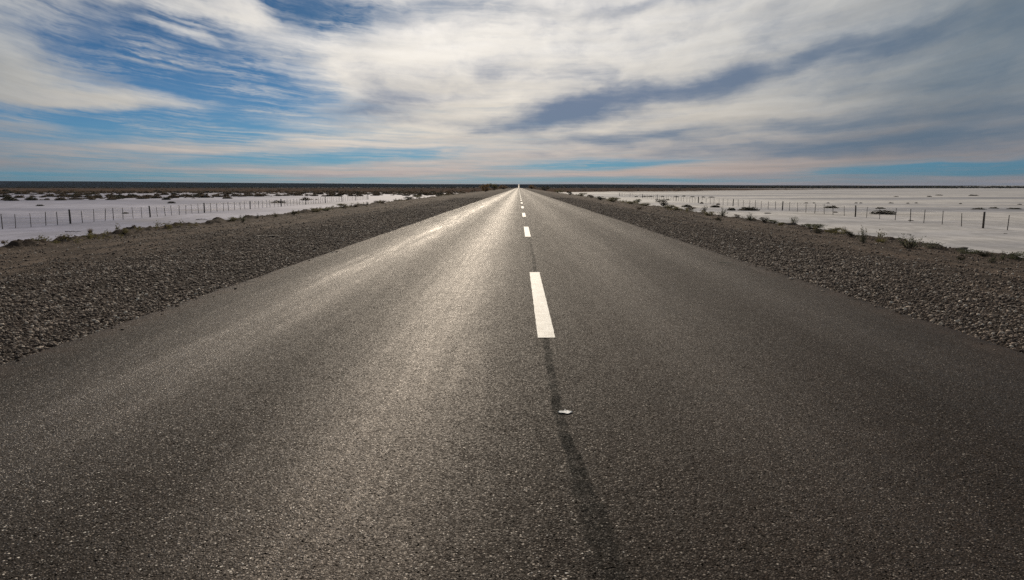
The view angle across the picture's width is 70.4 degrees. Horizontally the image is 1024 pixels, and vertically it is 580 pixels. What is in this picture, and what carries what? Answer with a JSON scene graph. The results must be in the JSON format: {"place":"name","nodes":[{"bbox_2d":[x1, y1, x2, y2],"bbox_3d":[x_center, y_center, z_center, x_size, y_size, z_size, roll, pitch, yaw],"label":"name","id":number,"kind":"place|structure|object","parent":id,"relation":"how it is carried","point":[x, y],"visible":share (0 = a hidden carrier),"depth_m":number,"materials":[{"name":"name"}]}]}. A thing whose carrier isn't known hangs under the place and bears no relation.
{"place":"outdoors","nodes":[
{"label":"outdoors","id":0,"kind":"place"},
{"bbox_2d":[0,188,514,361],"bbox_3d":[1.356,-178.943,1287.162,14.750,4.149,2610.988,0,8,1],"label":"gravel shoulder","id":1,"kind":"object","parent":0,"point":[27,243],"visible":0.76,"depth_m":17.70},
{"bbox_2d":[0,197,488,364],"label":"gravel","id":2,"kind":"structure","parent":1,"relation":"on","point":[17,331],"depth_m":10.74,"materials":[{"name":"grey gravel"}]},
{"bbox_2d":[251,235,280,236],"bbox_3d":[-6.568,-1.434,19.447,0.814,0.068,0.317,0,8,1],"label":"soil lump","id":3,"kind":"object","parent":1,"relation":"on","point":[267,235],"visible":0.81,"depth_m":19.38,"materials":[{"name":"soil"}]},
{"bbox_2d":[479,184,489,191],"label":"bush","id":4,"kind":"object","parent":1,"relation":"on","point":[485,187],"visible":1,"depth_m":232.47,"materials":[{"name":"green plant"}]},
{"bbox_2d":[489,183,497,189],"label":"bush","id":5,"kind":"object","parent":1,"relation":"on","point":[493,186],"visible":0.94,"depth_m":339.53,"materials":[{"name":"green plant"}]},
{"bbox_2d":[0,184,1023,579],"bbox_3d":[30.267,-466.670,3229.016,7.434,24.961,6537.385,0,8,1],"label":"road","id":6,"kind":"structure","parent":0,"point":[390,404],"depth_m":3.68,"materials":[{"name":"grey asphalt"}]},
{"bbox_2d":[558,409,571,413],"bbox_3d":[0.286,0.650,3.904,0.058,0.013,0.058,-8,11,-44],"label":"litter scrap","id":7,"kind":"object","parent":6,"relation":"on","point":[566,411],"visible":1,"depth_m":3.90,"materials":[{"name":"white paper"}]},
{"bbox_2d":[0,181,1023,257],"bbox_3d":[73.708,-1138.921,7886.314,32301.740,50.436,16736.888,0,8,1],"label":"ground","id":8,"kind":"structure","parent":0,"point":[973,234],"depth_m":127.87,"materials":[{"name":"white snow"}]},
{"bbox_2d":[3,197,18,200],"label":"scrub tuft","id":9,"kind":"object","parent":8,"relation":"on","point":[13,199],"visible":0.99,"depth_m":171.07,"materials":[{"name":"plant"}]},
{"bbox_2d":[136,196,149,198],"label":"scrub tuft","id":10,"kind":"object","parent":8,"relation":"on","point":[142,197],"visible":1,"depth_m":198.00,"materials":[{"name":"plant"}]},
{"bbox_2d":[1,195,367,228],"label":"wire fence","id":11,"kind":"object","parent":8,"relation":"on","point":[149,212],"visible":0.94,"depth_m":79.54,"materials":[{"name":"grey metal"}]},
{"bbox_2d":[198,194,210,197],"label":"scrub tuft","id":12,"kind":"object","parent":8,"relation":"on","point":[204,196],"visible":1,"depth_m":220.52,"materials":[{"name":"plant"}]},
{"bbox_2d":[0,189,778,199],"bbox_3d":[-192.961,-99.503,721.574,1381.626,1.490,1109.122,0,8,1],"label":"scrub","id":13,"kind":"object","parent":8,"relation":"on","point":[232,191],"visible":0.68,"depth_m":446.75,"materials":[{"name":"brown plant"}]},
{"bbox_2d":[0,185,1023,188],"bbox_3d":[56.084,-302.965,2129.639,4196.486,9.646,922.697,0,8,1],"label":"bushland","id":14,"kind":"structure","parent":8,"relation":"on","point":[755,186],"depth_m":1810.62,"materials":[{"name":"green plant"}]},
{"bbox_2d":[655,199,669,205],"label":"shrub","id":15,"kind":"object","parent":8,"relation":"on","point":[663,203],"visible":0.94,"depth_m":123.97,"materials":[{"name":"green plant"}]},
{"bbox_2d":[738,207,759,210],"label":"scrub mound","id":16,"kind":"object","parent":8,"relation":"on","point":[748,209],"visible":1,"depth_m":99.86,"materials":[{"name":"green plant"}]},
{"bbox_2d":[782,222,797,224],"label":"soil lump","id":17,"kind":"object","parent":8,"relation":"on","point":[792,223],"visible":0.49,"depth_m":61.52,"materials":[{"name":"brown soil"}]},
{"bbox_2d":[619,193,1022,229],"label":"wire fence","id":18,"kind":"object","parent":8,"relation":"on","point":[983,222],"visible":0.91,"depth_m":76.19,"materials":[{"name":"grey metal"}]},
{"bbox_2d":[871,210,896,214],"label":"scrub mound","id":19,"kind":"object","parent":8,"relation":"on","point":[884,212],"visible":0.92,"depth_m":86.17,"materials":[{"name":"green plant"}]},
{"bbox_2d":[0,0,1023,185],"label":"sky","id":20,"kind":"structure","parent":0,"point":[648,92],"materials":[{"name":"blue"}]},
{"bbox_2d":[523,188,1023,353],"bbox_3d":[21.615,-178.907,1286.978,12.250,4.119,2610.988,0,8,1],"label":"gravel shoulder","id":21,"kind":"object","parent":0,"point":[840,242],"visible":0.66,"depth_m":15.73},
{"bbox_2d":[3,194,886,244],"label":"weeds","id":22,"kind":"object","parent":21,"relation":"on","point":[91,236],"visible":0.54,"depth_m":23.62,"materials":[{"name":"green plant"}]},
{"bbox_2d":[607,197,620,201],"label":"shrub","id":23,"kind":"object","parent":21,"relation":"on","point":[611,199],"visible":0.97,"depth_m":70.24,"materials":[{"name":"green plant"}]},
{"bbox_2d":[705,211,713,215],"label":"shrub","id":24,"kind":"object","parent":21,"relation":"on","point":[708,214],"visible":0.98,"depth_m":37.03,"materials":[{"name":"green plant"}]},
{"bbox_2d":[717,207,727,215],"bbox_3d":[10.666,-3.980,36.734,0.394,0.569,0.640,-7,11,-41],"label":"shrub","id":25,"kind":"object","parent":21,"relation":"on","point":[722,214],"visible":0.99,"depth_m":36.75,"materials":[{"name":"green plant"}]},
{"bbox_2d":[550,197,1023,352],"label":"gravel","id":26,"kind":"structure","parent":21,"relation":"on","point":[828,276],"depth_m":10.83,"materials":[{"name":"grey gravel"}]},
{"bbox_2d":[801,224,827,228],"bbox_3d":[10.487,-2.208,25.243,0.967,0.218,0.821,6,10,37],"label":"shrub","id":27,"kind":"object","parent":21,"relation":"on","point":[811,225],"visible":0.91,"depth_m":25.16,"materials":[{"name":"green plant"}]},
{"bbox_2d":[826,228,843,232],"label":"shrub","id":28,"kind":"object","parent":21,"relation":"on","point":[831,230],"visible":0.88,"depth_m":23.56,"materials":[{"name":"green plant"}]},
{"bbox_2d":[845,231,854,236],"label":"shrub","id":29,"kind":"object","parent":21,"relation":"on","point":[849,233],"visible":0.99,"depth_m":21.11,"materials":[{"name":"green plant"}]},
{"bbox_2d":[857,225,869,242],"bbox_3d":[8.823,-1.401,18.301,0.307,0.497,0.334,1,8,10],"label":"shrub","id":30,"kind":"object","parent":21,"relation":"on","point":[863,235],"visible":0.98,"depth_m":18.29,"materials":[{"name":"green plant"}]},
{"bbox_2d":[875,237,886,242],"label":"grass tuft","id":31,"kind":"object","parent":21,"relation":"on","point":[880,240],"visible":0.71,"depth_m":18.91,"materials":[{"name":"yellow plant"}]},
{"bbox_2d":[897,233,928,248],"bbox_3d":[9.540,-1.171,17.256,0.760,0.425,0.615,4,9,26],"label":"shrub","id":32,"kind":"object","parent":21,"relation":"on","point":[910,244],"visible":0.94,"depth_m":17.21,"materials":[{"name":"green plant"}]},
{"bbox_2d":[923,241,946,247],"bbox_3d":[9.961,-1.077,17.190,0.423,0.243,0.436,-3,9,-20],"label":"shrub","id":33,"kind":"object","parent":21,"relation":"on","point":[927,246],"visible":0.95,"depth_m":17.19,"materials":[{"name":"green plant"}]},
{"bbox_2d":[957,248,983,253],"bbox_3d":[9.847,-0.822,15.656,0.461,0.151,0.532,2,8,14],"label":"shrub","id":34,"kind":"object","parent":21,"relation":"on","point":[971,251],"visible":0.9,"depth_m":15.64,"materials":[{"name":"green plant"}]},
{"bbox_2d":[976,250,993,255],"bbox_3d":[9.790,-0.749,15.026,0.321,0.152,0.265,-1,8,-8],"label":"shrub","id":35,"kind":"object","parent":21,"relation":"on","point":[980,253],"visible":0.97,"depth_m":15.02,"materials":[{"name":"green plant"}]},
{"bbox_2d":[985,250,997,262],"bbox_3d":[9.005,-0.613,13.602,0.126,0.268,0.206,-5,10,-33],"label":"shrub","id":36,"kind":"object","parent":21,"relation":"on","point":[992,258],"visible":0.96,"depth_m":13.61,"materials":[{"name":"green plant"}]},
{"bbox_2d":[997,252,1005,259],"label":"shrub","id":37,"kind":"object","parent":21,"relation":"on","point":[1002,257],"visible":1,"depth_m":14.46,"materials":[{"name":"green plant"}]},
{"bbox_2d":[1006,251,1023,260],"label":"shrub","id":38,"kind":"object","parent":21,"relation":"on","point":[1017,253],"visible":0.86,"depth_m":14.58,"materials":[{"name":"green plant"}]}
]}

